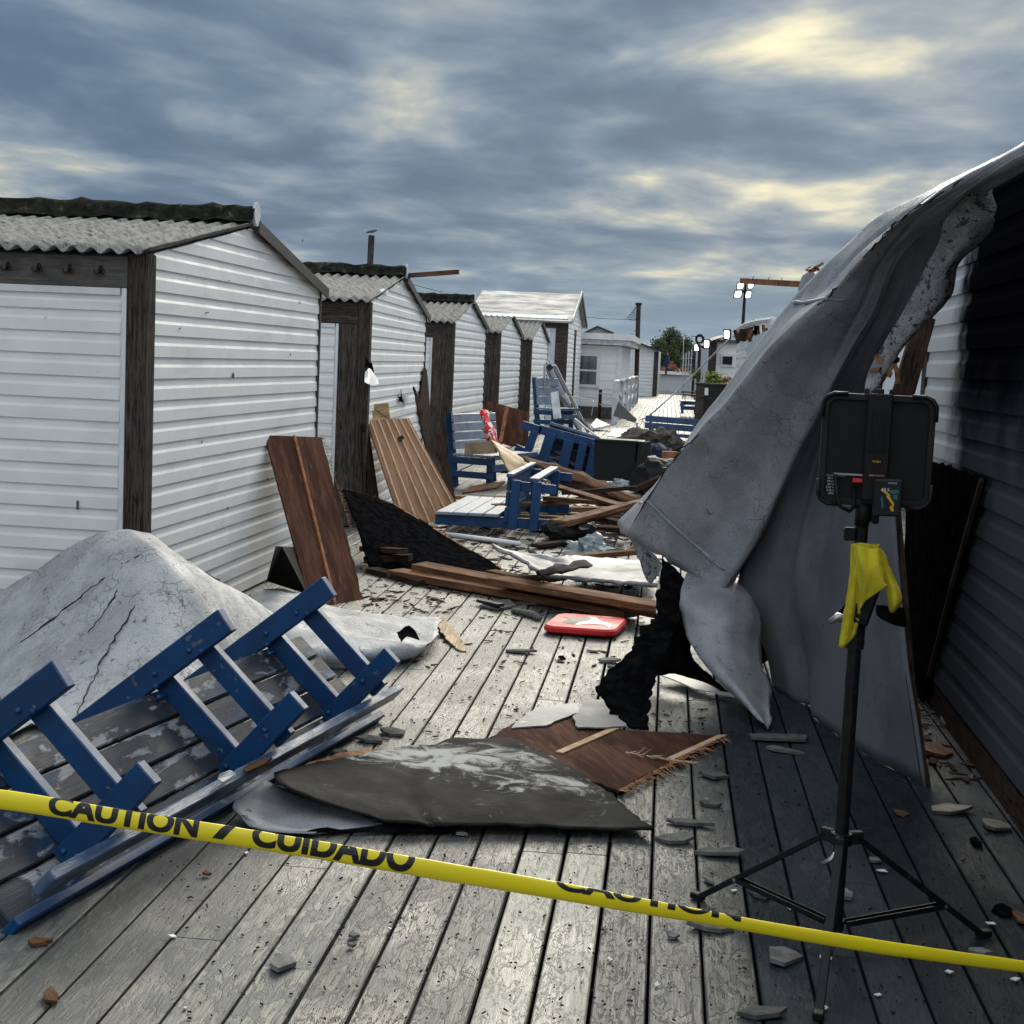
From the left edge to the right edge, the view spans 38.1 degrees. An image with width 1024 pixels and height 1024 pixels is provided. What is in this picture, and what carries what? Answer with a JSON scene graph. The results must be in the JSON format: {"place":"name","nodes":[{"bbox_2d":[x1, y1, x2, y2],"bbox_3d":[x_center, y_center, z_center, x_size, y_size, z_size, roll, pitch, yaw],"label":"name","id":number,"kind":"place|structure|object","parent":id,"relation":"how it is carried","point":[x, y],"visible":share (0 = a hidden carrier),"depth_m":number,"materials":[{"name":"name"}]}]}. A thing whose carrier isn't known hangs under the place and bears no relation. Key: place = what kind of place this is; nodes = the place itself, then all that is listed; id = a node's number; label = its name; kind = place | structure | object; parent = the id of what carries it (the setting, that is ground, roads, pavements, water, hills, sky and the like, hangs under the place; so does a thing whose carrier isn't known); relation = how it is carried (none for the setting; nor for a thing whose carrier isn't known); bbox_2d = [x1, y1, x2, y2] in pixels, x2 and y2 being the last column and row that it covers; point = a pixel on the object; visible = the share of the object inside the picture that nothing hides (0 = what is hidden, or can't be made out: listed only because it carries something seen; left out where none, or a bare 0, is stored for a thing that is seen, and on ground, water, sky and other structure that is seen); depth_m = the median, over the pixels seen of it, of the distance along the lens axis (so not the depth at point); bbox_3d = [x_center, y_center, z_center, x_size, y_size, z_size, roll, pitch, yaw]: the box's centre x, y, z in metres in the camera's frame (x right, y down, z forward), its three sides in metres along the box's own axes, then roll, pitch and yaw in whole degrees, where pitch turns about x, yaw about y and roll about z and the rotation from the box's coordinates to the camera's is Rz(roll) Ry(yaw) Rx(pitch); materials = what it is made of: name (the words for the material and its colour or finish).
{"place":"outdoors","nodes":[
{"label":"outdoors","id":0,"kind":"place"},
{"bbox_2d":[0,393,1023,1023],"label":"deck","id":1,"kind":"structure","parent":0,"point":[112,953],"depth_m":4.49,"materials":[{"name":"wood"}]},
{"bbox_2d":[0,529,272,734],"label":"fallen membrane","id":2,"kind":"object","parent":1,"relation":"on","point":[100,615],"visible":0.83,"depth_m":7.06,"materials":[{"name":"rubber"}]},
{"bbox_2d":[0,197,328,591],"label":"beach hut","id":3,"kind":"object","parent":1,"relation":"on","point":[159,370],"visible":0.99,"depth_m":8.29,"materials":[{"name":"wood"}]},
{"bbox_2d":[0,577,403,937],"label":"bench","id":4,"kind":"object","parent":1,"relation":"on","point":[278,710],"visible":0.98,"depth_m":5.25,"materials":[{"name":"blue paint"}]},
{"bbox_2d":[270,953,296,971],"bbox_3d":[-0.605,1.190,3.916,0.070,0.016,0.121,9,1,6],"label":"shard","id":5,"kind":"object","parent":1,"relation":"on","point":[280,962],"visible":1,"depth_m":3.91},
{"bbox_2d":[265,546,305,591],"bbox_3d":[-1.396,0.320,9.223,0.251,0.399,1.399,2,6,-9],"label":"black felt scrap","id":6,"kind":"object","parent":1,"relation":"on","point":[284,570],"visible":0.9,"depth_m":9.21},
{"bbox_2d":[232,780,382,833],"bbox_3d":[-0.766,1.032,5.091,0.554,0.056,0.356,6,7,34],"label":"roofing felt","id":7,"kind":"object","parent":1,"relation":"on","point":[266,805],"visible":0.91,"depth_m":5.10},
{"bbox_2d":[266,435,372,604],"bbox_3d":[-1.304,0.054,10.058,0.563,1.093,1.337,0,7,-27],"label":"plywood sheet","id":8,"kind":"object","parent":1,"relation":"on","point":[307,493],"visible":1,"depth_m":10.03,"materials":[{"name":"brown wood"}]},
{"bbox_2d":[305,749,382,764],"bbox_3d":[-0.651,0.970,5.837,0.102,0.025,0.497,7,8,39],"label":"splinter","id":9,"kind":"object","parent":1,"relation":"on","point":[344,754],"visible":0.32,"depth_m":5.86,"materials":[{"name":"brown wood"}]},
{"bbox_2d":[248,588,442,669],"bbox_3d":[-0.917,0.626,8.516,1.078,0.197,1.843,1,6,-15],"label":"fallen membrane","id":10,"kind":"object","parent":1,"relation":"on","point":[370,636],"visible":0.64,"depth_m":8.15,"materials":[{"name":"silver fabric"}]},
{"bbox_2d":[269,825,461,835],"bbox_3d":[-0.510,1.073,4.995,0.693,0.027,0.055,1,6,-14],"label":"felt scrap","id":11,"kind":"object","parent":1,"relation":"on","point":[398,829],"visible":0.81,"depth_m":5.02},
{"bbox_2d":[302,261,430,527],"bbox_3d":[-2.448,-1.417,15.971,2.644,2.583,5.904,3,6,2],"label":"beach hut","id":12,"kind":"object","parent":1,"relation":"on","point":[373,346],"visible":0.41,"depth_m":14.00,"materials":[{"name":"wood"}]},
{"bbox_2d":[408,270,458,277],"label":"plank","id":13,"kind":"object","parent":12,"relation":"on","point":[434,273],"visible":0.86,"depth_m":15.53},
{"bbox_2d":[360,423,378,497],"bbox_3d":[-1.327,-0.356,14.043,0.086,1.003,0.621,3,6,9],"label":"plywood sheet","id":14,"kind":"object","parent":1,"relation":"on","point":[371,488],"visible":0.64,"depth_m":13.90,"materials":[{"name":"brown wood"}]},
{"bbox_2d":[364,567,428,585],"bbox_3d":[-0.836,0.467,10.779,0.120,0.040,0.684,-2,7,-39],"label":"plank","id":15,"kind":"object","parent":1,"relation":"on","point":[379,571],"visible":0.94,"depth_m":10.71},
{"bbox_2d":[369,403,454,523],"bbox_3d":[-1.022,-0.458,14.395,0.622,1.178,1.458,5,6,19],"label":"plywood sheet","id":16,"kind":"object","parent":1,"relation":"on","point":[415,482],"visible":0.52,"depth_m":14.32,"materials":[{"name":"brown wood"}]},
{"bbox_2d":[341,488,506,571],"bbox_3d":[-0.723,0.148,11.693,1.106,0.589,1.479,0,6,-21],"label":"charred plywood","id":17,"kind":"object","parent":1,"relation":"on","point":[379,522],"visible":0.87,"depth_m":11.70,"materials":[{"name":"wood"}]},
{"bbox_2d":[363,554,412,562],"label":"plank","id":18,"kind":"object","parent":17,"relation":"on","point":[397,558],"visible":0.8,"depth_m":11.20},
{"bbox_2d":[413,386,455,501],"bbox_3d":[-0.808,-0.668,15.357,0.239,1.229,1.131,0,7,-27],"label":"wood shard","id":19,"kind":"object","parent":1,"relation":"on","point":[430,449],"visible":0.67,"depth_m":15.34,"materials":[{"name":"brown wood"}]},
{"bbox_2d":[436,434,454,496],"bbox_3d":[-0.694,-0.417,15.546,0.103,0.772,0.640,1,6,-18],"label":"wood shard","id":20,"kind":"object","parent":1,"relation":"on","point":[443,455],"visible":0.65,"depth_m":15.62,"materials":[{"name":"brown wood"}]},
{"bbox_2d":[438,616,465,651],"bbox_3d":[-0.364,0.706,8.635,0.104,0.047,0.906,1,6,-12],"label":"wood splinter","id":21,"kind":"object","parent":1,"relation":"on","point":[449,633],"visible":0.84,"depth_m":8.56,"materials":[{"name":"yellow wood"}]},
{"bbox_2d":[418,292,489,469],"bbox_3d":[-1.807,-1.972,21.800,2.477,2.553,3.403,3,6,6],"label":"beach hut","id":22,"kind":"object","parent":1,"relation":"on","point":[457,329],"visible":0.25,"depth_m":20.70,"materials":[{"name":"wood"}]},
{"bbox_2d":[274,737,653,830],"bbox_3d":[-0.255,0.972,5.540,1.270,0.105,1.196,1,6,-12],"label":"roofing felt","id":23,"kind":"object","parent":1,"relation":"on","point":[460,781],"visible":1,"depth_m":5.39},
{"bbox_2d":[455,495,505,498],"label":"plank","id":24,"kind":"object","parent":1,"relation":"on","point":[459,496],"visible":0.16,"depth_m":16.75,"materials":[{"name":"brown wood"}]},
{"bbox_2d":[462,481,504,493],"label":"plank","id":25,"kind":"object","parent":24,"relation":"on","point":[483,487],"visible":1,"depth_m":16.83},
{"bbox_2d":[445,532,520,545],"bbox_3d":[-0.266,0.239,13.188,0.860,0.054,0.044,7,8,39],"label":"plastic pipe","id":26,"kind":"object","parent":1,"relation":"on","point":[485,539],"visible":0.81,"depth_m":13.15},
{"bbox_2d":[445,411,537,485],"bbox_3d":[-0.272,-0.805,19.098,0.756,0.931,1.290,5,6,24],"label":"bench","id":27,"kind":"object","parent":1,"relation":"on","point":[492,467],"visible":0.72,"depth_m":18.67,"materials":[{"name":"blue paint"}]},
{"bbox_2d":[464,441,497,454],"bbox_3d":[-0.379,-0.790,18.280,0.401,0.194,0.134,5,6,23],"label":"wood block","id":28,"kind":"object","parent":27,"relation":"on","point":[486,447],"depth_m":18.22,"materials":[{"name":"wood"}]},
{"bbox_2d":[479,407,510,449],"bbox_3d":[-0.254,-1.032,18.370,0.260,0.493,0.681,-1,7,-31],"label":"striped cloth","id":29,"kind":"object","parent":27,"relation":"hanging from","point":[490,432],"visible":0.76,"depth_m":18.34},
{"bbox_2d":[482,315,523,447],"bbox_3d":[-1.228,-2.375,26.725,2.477,2.400,3.352,3,6,6],"label":"beach hut","id":30,"kind":"object","parent":1,"relation":"on","point":[505,335],"visible":0.21,"depth_m":25.80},
{"bbox_2d":[435,462,572,530],"bbox_3d":[-0.043,-0.173,14.365,1.085,0.542,1.740,6,6,7],"label":"bench","id":31,"kind":"object","parent":1,"relation":"on","point":[524,484],"visible":0.98,"depth_m":13.62,"materials":[{"name":"blue paint"}]},
{"bbox_2d":[491,501,577,506],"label":"plank","id":32,"kind":"object","parent":31,"relation":"on","point":[542,503],"visible":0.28,"depth_m":14.58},
{"bbox_2d":[543,496,630,505],"bbox_3d":[0.777,-0.095,14.298,1.074,0.060,0.120,6,7,34],"label":"plank","id":33,"kind":"object","parent":32,"relation":"on","point":[570,500],"visible":0.58,"depth_m":14.36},
{"bbox_2d":[550,484,627,505],"bbox_3d":[0.750,-0.154,14.520,0.130,0.080,1.806,0,6,-23],"label":"plank","id":34,"kind":"object","parent":33,"relation":"on","point":[586,495],"visible":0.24,"depth_m":14.44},
{"bbox_2d":[485,400,529,445],"bbox_3d":[-0.002,-1.227,20.653,0.732,0.617,0.508,0,6,-23],"label":"plywood sheet","id":35,"kind":"object","parent":1,"relation":"on","point":[509,421],"visible":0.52,"depth_m":20.71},
{"bbox_2d":[387,568,638,618],"bbox_3d":[-0.045,0.545,10.154,2.116,0.050,0.170,7,8,39],"label":"plank","id":36,"kind":"object","parent":1,"relation":"on","point":[449,582],"visible":0.8,"depth_m":10.04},
{"bbox_2d":[411,561,654,617],"bbox_3d":[0.132,0.514,10.092,2.241,0.071,0.153,8,8,43],"label":"plank","id":37,"kind":"object","parent":36,"relation":"on","point":[454,572],"visible":0.46,"depth_m":10.46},
{"bbox_2d":[488,575,655,613],"bbox_3d":[0.424,0.529,9.633,1.378,0.045,0.200,7,8,40],"label":"plank","id":38,"kind":"object","parent":37,"relation":"on","point":[594,596],"visible":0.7,"depth_m":9.57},
{"bbox_2d":[476,290,587,424],"bbox_3d":[0.468,-4.335,40.850,2.785,3.562,5.478,3,6,6],"label":"cabin","id":39,"kind":"object","parent":1,"relation":"on","point":[562,317],"visible":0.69,"depth_m":39.30,"materials":[{"name":"wood"}]},
{"bbox_2d":[518,321,550,436],"bbox_3d":[-0.606,-2.916,31.961,2.477,2.461,3.753,3,6,6],"label":"beach hut","id":40,"kind":"object","parent":1,"relation":"on","point":[536,341],"visible":0.2,"depth_m":30.59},
{"bbox_2d":[520,574,566,581],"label":"plank","id":41,"kind":"object","parent":1,"relation":"on","point":[542,578],"visible":0.3,"depth_m":10.29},
{"bbox_2d":[492,543,659,587],"bbox_3d":[0.551,0.358,10.613,1.582,0.218,1.228,-1,7,-30],"label":"peeled sheet","id":42,"kind":"object","parent":41,"relation":"on","point":[618,571],"visible":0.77,"depth_m":10.55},
{"bbox_2d":[535,559,592,575],"bbox_3d":[0.346,0.375,9.915,0.085,0.105,1.204,5,6,19],"label":"curled edge","id":43,"kind":"object","parent":42,"relation":"on","point":[557,568],"visible":1,"depth_m":9.88,"materials":[{"name":"fabric"}]},
{"bbox_2d":[514,421,599,477],"bbox_3d":[0.635,-0.819,20.302,1.186,0.833,0.590,3,6,6],"label":"bench","id":44,"kind":"object","parent":1,"relation":"on","point":[567,447],"visible":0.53,"depth_m":20.03,"materials":[{"name":"blue paint"}]},
{"bbox_2d":[543,360,593,432],"bbox_3d":[1.198,-2.258,30.613,0.322,1.700,6.609,3,6,9],"label":"leaning frame","id":45,"kind":"object","parent":1,"relation":"on","point":[561,392],"visible":0.84,"depth_m":29.23,"materials":[{"name":"grey metal"}]},
{"bbox_2d":[541,515,596,540],"bbox_3d":[0.525,0.147,13.525,0.512,0.230,0.521,3,6,6],"label":"black bag","id":46,"kind":"object","parent":1,"relation":"on","point":[552,531],"visible":0.51,"depth_m":13.32,"materials":[{"name":"plastic"}]},
{"bbox_2d":[558,502,636,526],"bbox_3d":[0.764,0.041,13.114,1.026,0.386,0.120,8,8,42],"label":"plank","id":47,"kind":"object","parent":46,"relation":"on","point":[615,511],"visible":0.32,"depth_m":13.00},
{"bbox_2d":[551,499,639,523],"bbox_3d":[0.925,-0.028,13.603,0.140,0.030,2.838,5,6,22],"label":"plank","id":48,"kind":"object","parent":47,"relation":"on","point":[578,517],"visible":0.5,"depth_m":12.76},
{"bbox_2d":[160,479,1004,1021],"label":"wood litter","id":49,"kind":"object","parent":1,"relation":"on","point":[530,551],"visible":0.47,"depth_m":6.40,"materials":[{"name":"brown wood"}]},
{"bbox_2d":[544,613,626,636],"bbox_3d":[0.450,0.686,9.029,0.444,0.053,0.500,4,6,13],"label":"foam board","id":50,"kind":"object","parent":1,"relation":"on","point":[588,625],"visible":1,"depth_m":8.89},
{"bbox_2d":[563,532,615,554],"bbox_3d":[0.668,0.287,12.523,0.460,0.243,0.340,3,6,6],"label":"plastic film","id":51,"kind":"object","parent":1,"relation":"on","point":[593,542],"visible":0.51,"depth_m":12.45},
{"bbox_2d":[554,549,636,557],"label":"plank","id":52,"kind":"object","parent":1,"relation":"on","point":[618,553],"visible":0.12,"depth_m":11.94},
{"bbox_2d":[561,485,635,494],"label":"plank","id":53,"kind":"object","parent":1,"relation":"on","point":[609,489],"visible":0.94,"depth_m":16.08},
{"bbox_2d":[572,699,626,728],"bbox_3d":[0.406,0.921,6.769,0.246,0.006,0.581,3,6,6],"label":"roof scrap","id":54,"kind":"object","parent":1,"relation":"on","point":[593,713],"visible":0.79,"depth_m":6.68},
{"bbox_2d":[489,715,731,793],"bbox_3d":[0.329,0.974,6.255,1.010,0.097,1.093,6,7,33],"label":"plywood sheet","id":55,"kind":"object","parent":1,"relation":"on","point":[616,760],"visible":0.84,"depth_m":6.21,"materials":[{"name":"brown wood"}]},
{"bbox_2d":[511,703,578,728],"bbox_3d":[0.169,0.921,6.695,0.209,0.014,0.552,4,6,17],"label":"felt scrap","id":56,"kind":"object","parent":55,"relation":"on","point":[543,716],"visible":1,"depth_m":6.70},
{"bbox_2d":[594,437,650,480],"bbox_3d":[1.438,-0.676,19.397,0.716,0.556,0.452,3,6,6],"label":"rubbish tub","id":57,"kind":"object","parent":1,"relation":"on","point":[618,458],"visible":0.76,"depth_m":19.20,"materials":[{"name":"black plastic"}]},
{"bbox_2d":[611,376,637,424],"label":"railing","id":58,"kind":"object","parent":1,"relation":"on","point":[630,400],"visible":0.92,"depth_m":47.03,"materials":[{"name":"white paint"}]},
{"bbox_2d":[626,303,641,401],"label":"utility pole","id":59,"kind":"object","parent":1,"relation":"on","point":[637,334],"visible":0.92,"depth_m":65.29,"materials":[{"name":"brown wood"}]},
{"bbox_2d":[595,558,683,730],"bbox_3d":[0.652,0.608,7.290,0.297,0.603,1.369,4,6,14],"label":"charred strip","id":60,"kind":"object","parent":1,"relation":"on","point":[624,691],"visible":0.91,"depth_m":7.00,"materials":[{"name":"fabric"}]},
{"bbox_2d":[658,614,727,691],"bbox_3d":[0.967,0.642,7.566,0.390,0.468,0.399,5,6,19],"label":"charred strip","id":61,"kind":"object","parent":60,"relation":"attached to","point":[679,659],"visible":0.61,"depth_m":7.48,"materials":[{"name":"fabric"}]},
{"bbox_2d":[629,455,673,491],"bbox_3d":[1.884,-0.482,18.853,0.668,0.467,0.676,-2,7,-36],"label":"rubbish bag","id":62,"kind":"object","parent":1,"relation":"on","point":[650,467],"visible":0.48,"depth_m":18.69,"materials":[{"name":"black plastic"}]},
{"bbox_2d":[623,426,685,452],"bbox_3d":[2.575,-1.248,26.155,1.247,0.528,0.733,3,6,6],"label":"rubble heap","id":63,"kind":"object","parent":1,"relation":"on","point":[664,436],"visible":0.48,"depth_m":25.89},
{"bbox_2d":[339,426,973,779],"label":"pale litter","id":64,"kind":"object","parent":1,"relation":"on","point":[928,730],"visible":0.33,"depth_m":12.37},
{"bbox_2d":[644,414,699,437],"bbox_3d":[3.600,-1.361,27.609,2.340,0.725,0.784,5,6,6],"label":"bench","id":65,"kind":"object","parent":1,"relation":"on","point":[649,420],"visible":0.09,"depth_m":27.88,"materials":[{"name":"blue paint"}]},
{"bbox_2d":[653,831,693,843],"bbox_3d":[0.554,1.120,5.096,0.137,0.018,0.089,-2,8,7],"label":"shard","id":66,"kind":"object","parent":1,"relation":"on","point":[685,837],"visible":1,"depth_m":5.08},
{"bbox_2d":[659,374,691,393],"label":"planter fence","id":67,"kind":"object","parent":1,"relation":"on","point":[669,384],"visible":0.68,"depth_m":89.18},
{"bbox_2d":[666,818,714,825],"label":"shard","id":68,"kind":"object","parent":1,"relation":"on","point":[684,821],"visible":1,"depth_m":5.27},
{"bbox_2d":[662,674,735,697],"bbox_3d":[0.921,0.865,7.481,0.209,0.034,0.560,0,6,-19],"label":"roof scrap","id":69,"kind":"object","parent":1,"relation":"on","point":[694,684],"visible":0.51,"depth_m":7.46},
{"bbox_2d":[687,921,733,932],"bbox_3d":[0.576,1.202,4.309,0.138,0.017,0.054,8,2,6],"label":"shard","id":70,"kind":"object","parent":1,"relation":"on","point":[709,928],"visible":0.65,"depth_m":4.29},
{"bbox_2d":[694,382,726,425],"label":"dark bin","id":71,"kind":"object","parent":1,"relation":"on","point":[707,395],"visible":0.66,"depth_m":41.02,"materials":[{"name":"grey plastic"}]},
{"bbox_2d":[691,340,736,396],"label":"cabin","id":72,"kind":"object","parent":1,"relation":"on","point":[722,360],"visible":0.4,"depth_m":49.24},
{"bbox_2d":[693,847,745,854],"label":"shard","id":73,"kind":"object","parent":1,"relation":"on","point":[723,851],"visible":1,"depth_m":4.96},
{"bbox_2d":[737,1005,786,1019],"bbox_3d":[0.631,1.262,3.745,0.127,0.017,0.061,-2,4,7],"label":"shard","id":74,"kind":"object","parent":1,"relation":"on","point":[756,1012],"visible":1,"depth_m":3.73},
{"bbox_2d":[749,733,806,741],"bbox_3d":[1.180,0.997,6.564,0.256,0.018,0.162,1,1,7],"label":"shard","id":75,"kind":"object","parent":1,"relation":"on","point":[779,737],"visible":1,"depth_m":6.53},
{"bbox_2d":[768,946,802,966],"bbox_3d":[0.758,1.231,4.111,0.094,0.015,0.138,9,4,6],"label":"shard","id":76,"kind":"object","parent":1,"relation":"on","point":[784,956],"visible":1,"depth_m":4.10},
{"bbox_2d":[617,142,1023,787],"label":"roofing membrane","id":77,"kind":"object","parent":1,"relation":"on","point":[735,520],"visible":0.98,"depth_m":6.98,"materials":[{"name":"grey rubber"}]},
{"bbox_2d":[740,276,799,286],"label":"plank","id":78,"kind":"object","parent":77,"relation":"attached to","point":[786,283],"visible":0.97,"depth_m":8.83,"materials":[{"name":"wood"}]},
{"bbox_2d":[869,354,899,383],"bbox_3d":[1.590,-0.611,6.328,0.135,0.123,0.006,3,6,6],"label":"splintered wood","id":79,"kind":"object","parent":77,"relation":"attached to","point":[894,365],"visible":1,"depth_m":6.32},
{"bbox_2d":[876,605,905,626],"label":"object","id":80,"kind":"object","parent":77,"relation":"hanging from","point":[897,617],"visible":0.91,"depth_m":5.92,"materials":[{"name":"fabric"}]},
{"bbox_2d":[732,316,921,394],"bbox_3d":[5.529,-2.097,26.254,3.320,2.535,13.600,3,6,6],"label":"damaged cabin","id":81,"kind":"object","parent":1,"relation":"on","point":[748,335],"visible":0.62,"depth_m":26.48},
{"bbox_2d":[690,591,991,1021],"bbox_3d":[0.964,0.602,4.052,0.879,1.300,0.822,3,6,6],"label":"light stand","id":82,"kind":"object","parent":1,"relation":"on","point":[841,837],"visible":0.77,"depth_m":4.16,"materials":[{"name":"black paint"}]},
{"bbox_2d":[839,543,901,647],"bbox_3d":[0.984,0.229,4.069,0.128,0.292,0.156,7,7,34],"label":"towel","id":83,"kind":"object","parent":82,"relation":"hanging from","point":[871,574],"visible":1,"depth_m":4.05,"materials":[{"name":"fabric"}]},
{"bbox_2d":[815,388,938,542],"bbox_3d":[0.990,-0.117,4.044,0.312,0.435,0.127,4,6,10],"label":"work light","id":84,"kind":"object","parent":82,"relation":"on","point":[876,455],"visible":0.99,"depth_m":4.04,"materials":[{"name":"black plastic"}]},
{"bbox_2d":[925,743,952,757],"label":"shard","id":85,"kind":"object","parent":1,"relation":"on","point":[937,749],"visible":0.85,"depth_m":6.43,"materials":[{"name":"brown wood"}]},
{"bbox_2d":[904,462,986,702],"bbox_3d":[2.077,0.438,7.328,0.015,1.384,2.114,3,6,6],"label":"charred sheet","id":86,"kind":"object","parent":1,"relation":"on","point":[934,530],"visible":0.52,"depth_m":7.29,"materials":[{"name":"wood"}]},
{"bbox_2d":[927,478,983,676],"bbox_3d":[1.951,0.316,6.545,0.024,0.992,0.749,3,6,4],"label":"edge strip","id":87,"kind":"object","parent":86,"relation":"attached to","point":[963,545],"visible":1,"depth_m":6.52,"materials":[{"name":"brown wood"}]},
{"bbox_2d":[931,803,972,814],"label":"shard","id":88,"kind":"object","parent":1,"relation":"on","point":[948,808],"visible":1,"depth_m":5.57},
{"bbox_2d":[920,172,1023,835],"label":"burnt cabin","id":89,"kind":"object","parent":1,"relation":"on","point":[972,380],"visible":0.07,"depth_m":6.25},
{"bbox_2d":[893,318,935,395],"bbox_3d":[1.906,-0.695,7.092,0.104,0.546,0.674,5,6,24],"label":"scorched stud","id":90,"kind":"object","parent":89,"relation":"attached to","point":[913,357],"visible":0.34,"depth_m":7.09,"materials":[{"name":"brown wood"}]},
{"bbox_2d":[982,818,1010,830],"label":"shard","id":91,"kind":"object","parent":1,"relation":"on","point":[994,825],"visible":1,"depth_m":5.38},
{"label":"plank","id":92,"kind":"object","parent":1,"relation":"on","visible":0},
{"bbox_2d":[532,377,578,427],"bbox_3d":[0.787,-1.997,27.534,0.603,0.981,0.840,6,7,31],"label":"bench","id":93,"kind":"object","parent":92,"relation":"on","point":[551,385],"visible":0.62,"depth_m":27.37,"materials":[{"name":"blue paint"}]},
{"bbox_3d":[2.912,-1.944,33.366,0.409,0.493,10.018,3,6,6],"label":"wire","id":94,"kind":"object","parent":1,"relation":"on","visible":0},
{"bbox_2d":[613,402,636,422],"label":"bent sheet","id":95,"kind":"object","parent":94,"relation":"attached to","point":[622,411],"visible":1,"depth_m":36.49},
{"bbox_3d":[0.947,-0.201,16.690,1.504,0.526,1.105,3,6,6],"label":"laminate strip","id":96,"kind":"object","parent":1,"relation":"on","visible":0},
{"bbox_2d":[491,440,535,471],"bbox_3d":[-0.041,-0.612,17.275,0.504,0.393,1.068,-3,8,-41],"label":"veneer sheet","id":97,"kind":"object","parent":96,"relation":"on","point":[511,460],"visible":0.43,"depth_m":17.26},
{"bbox_2d":[534,466,619,501],"bbox_3d":[0.882,-0.237,16.640,1.906,0.531,0.306,7,7,36],"label":"laminate strip","id":98,"kind":"object","parent":96,"relation":"on","point":[575,485],"visible":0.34,"depth_m":16.66,"materials":[{"name":"brown wood"}]},
{"bbox_2d":[522,455,641,501],"bbox_3d":[0.823,-0.316,16.664,1.975,0.493,0.327,7,7,34],"label":"laminate strip","id":99,"kind":"object","parent":98,"relation":"on","point":[590,481],"visible":0.59,"depth_m":16.58,"materials":[{"name":"brown wood"}]},
{"bbox_2d":[0,790,1023,972],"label":"caution tape","id":100,"kind":"object","parent":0,"point":[227,835],"visible":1,"depth_m":2.61,"materials":[{"name":"yellow"}]},
{"bbox_2d":[0,0,1023,348],"label":"sky","id":101,"kind":"structure","parent":0,"point":[660,155],"materials":[{"name":"grey"}]},
{"bbox_2d":[578,332,640,419],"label":"house","id":102,"kind":"structure","parent":0,"point":[604,361],"depth_m":43.79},
{"bbox_2d":[579,353,600,387],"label":"window","id":103,"kind":"structure","parent":102,"relation":"in","point":[589,375],"depth_m":43.79,"materials":[{"name":"white glass"}]},
{"bbox_2d":[629,343,660,395],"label":"house","id":104,"kind":"structure","parent":0,"point":[649,366],"depth_m":79.34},
{"bbox_2d":[733,282,753,324],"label":"light tower","id":105,"kind":"structure","parent":0,"point":[747,294],"depth_m":35.07,"materials":[{"name":"black paint"}]},
{"bbox_3d":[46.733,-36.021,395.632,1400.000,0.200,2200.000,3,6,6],"label":"ground","id":106,"kind":"structure","parent":0,"visible":0},
{"bbox_2d":[469,395,819,1023],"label":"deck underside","id":107,"kind":"object","parent":106,"relation":"on","point":[596,948],"depth_m":5.08,"materials":[{"name":"brown wood"}]},
{"bbox_2d":[647,326,694,375],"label":"tree","id":108,"kind":"object","parent":106,"relation":"on","point":[671,343],"visible":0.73,"depth_m":110.02,"materials":[{"name":"green plant"}]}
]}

